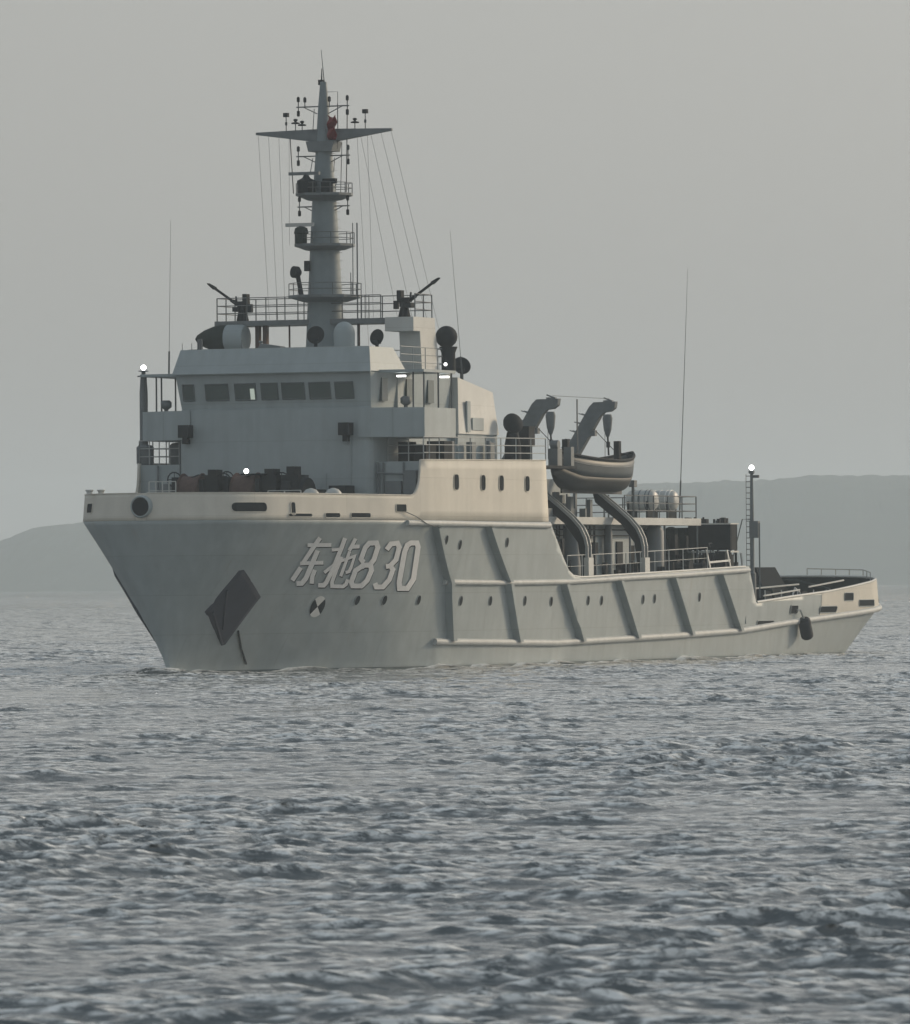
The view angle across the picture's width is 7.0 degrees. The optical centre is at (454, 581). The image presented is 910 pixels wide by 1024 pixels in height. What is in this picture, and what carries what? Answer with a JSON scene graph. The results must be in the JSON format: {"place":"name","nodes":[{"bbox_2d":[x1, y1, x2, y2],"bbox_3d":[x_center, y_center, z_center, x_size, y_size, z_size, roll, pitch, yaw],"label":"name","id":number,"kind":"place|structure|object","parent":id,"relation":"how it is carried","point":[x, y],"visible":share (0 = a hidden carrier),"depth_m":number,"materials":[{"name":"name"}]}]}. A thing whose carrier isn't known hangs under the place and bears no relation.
{"place":"outdoors","nodes":[
{"label":"outdoors","id":0,"kind":"place"},
{"bbox_2d":[0,585,909,1023],"bbox_3d":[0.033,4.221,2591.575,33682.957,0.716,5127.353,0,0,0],"label":"water","id":1,"kind":"structure","parent":0,"point":[682,839],"depth_m":121.19,"materials":[{"name":"grey liquid"}]},
{"bbox_2d":[83,51,881,671],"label":"ship","id":2,"kind":"object","parent":1,"relation":"on","point":[261,521],"visible":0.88,"depth_m":358.31,"materials":[{"name":"paint"}]},
{"bbox_2d":[327,103,337,148],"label":"flag","id":3,"kind":"object","parent":2,"relation":"attached to","point":[332,122],"visible":1,"depth_m":361.59,"materials":[{"name":"red fabric"}]},
{"bbox_2d":[404,511,435,526],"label":"towing rope","id":4,"kind":"object","parent":2,"relation":"attached to","point":[419,518],"visible":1,"depth_m":353.73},
{"bbox_2d":[550,439,635,493],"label":"lifeboat","id":5,"kind":"object","parent":2,"relation":"hanging from","point":[611,474],"visible":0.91,"depth_m":376.94,"materials":[{"name":"metal"}]},
{"bbox_2d":[625,489,658,517],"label":"life raft","id":6,"kind":"object","parent":2,"relation":"on","point":[646,499],"visible":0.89,"depth_m":388.82,"materials":[{"name":"paint"}]},
{"bbox_2d":[654,490,678,517],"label":"life raft","id":7,"kind":"object","parent":2,"relation":"on","point":[672,514],"visible":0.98,"depth_m":390.88,"materials":[{"name":"white paint"}]},
{"bbox_2d":[796,609,812,639],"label":"rubber fender","id":8,"kind":"object","parent":2,"relation":"hanging from","point":[805,628],"visible":1,"depth_m":401.97,"materials":[{"name":"black rubber"}]},
{"bbox_2d":[0,475,909,591],"bbox_3d":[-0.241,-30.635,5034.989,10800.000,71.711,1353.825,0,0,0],"label":"hills","id":9,"kind":"structure","parent":0,"point":[836,521],"depth_m":4527.29,"materials":[{"name":"grey stone"}]},
{"bbox_2d":[0,0,909,540],"label":"sky","id":10,"kind":"structure","parent":0,"point":[577,158],"materials":[{"name":"grey"}]}
]}

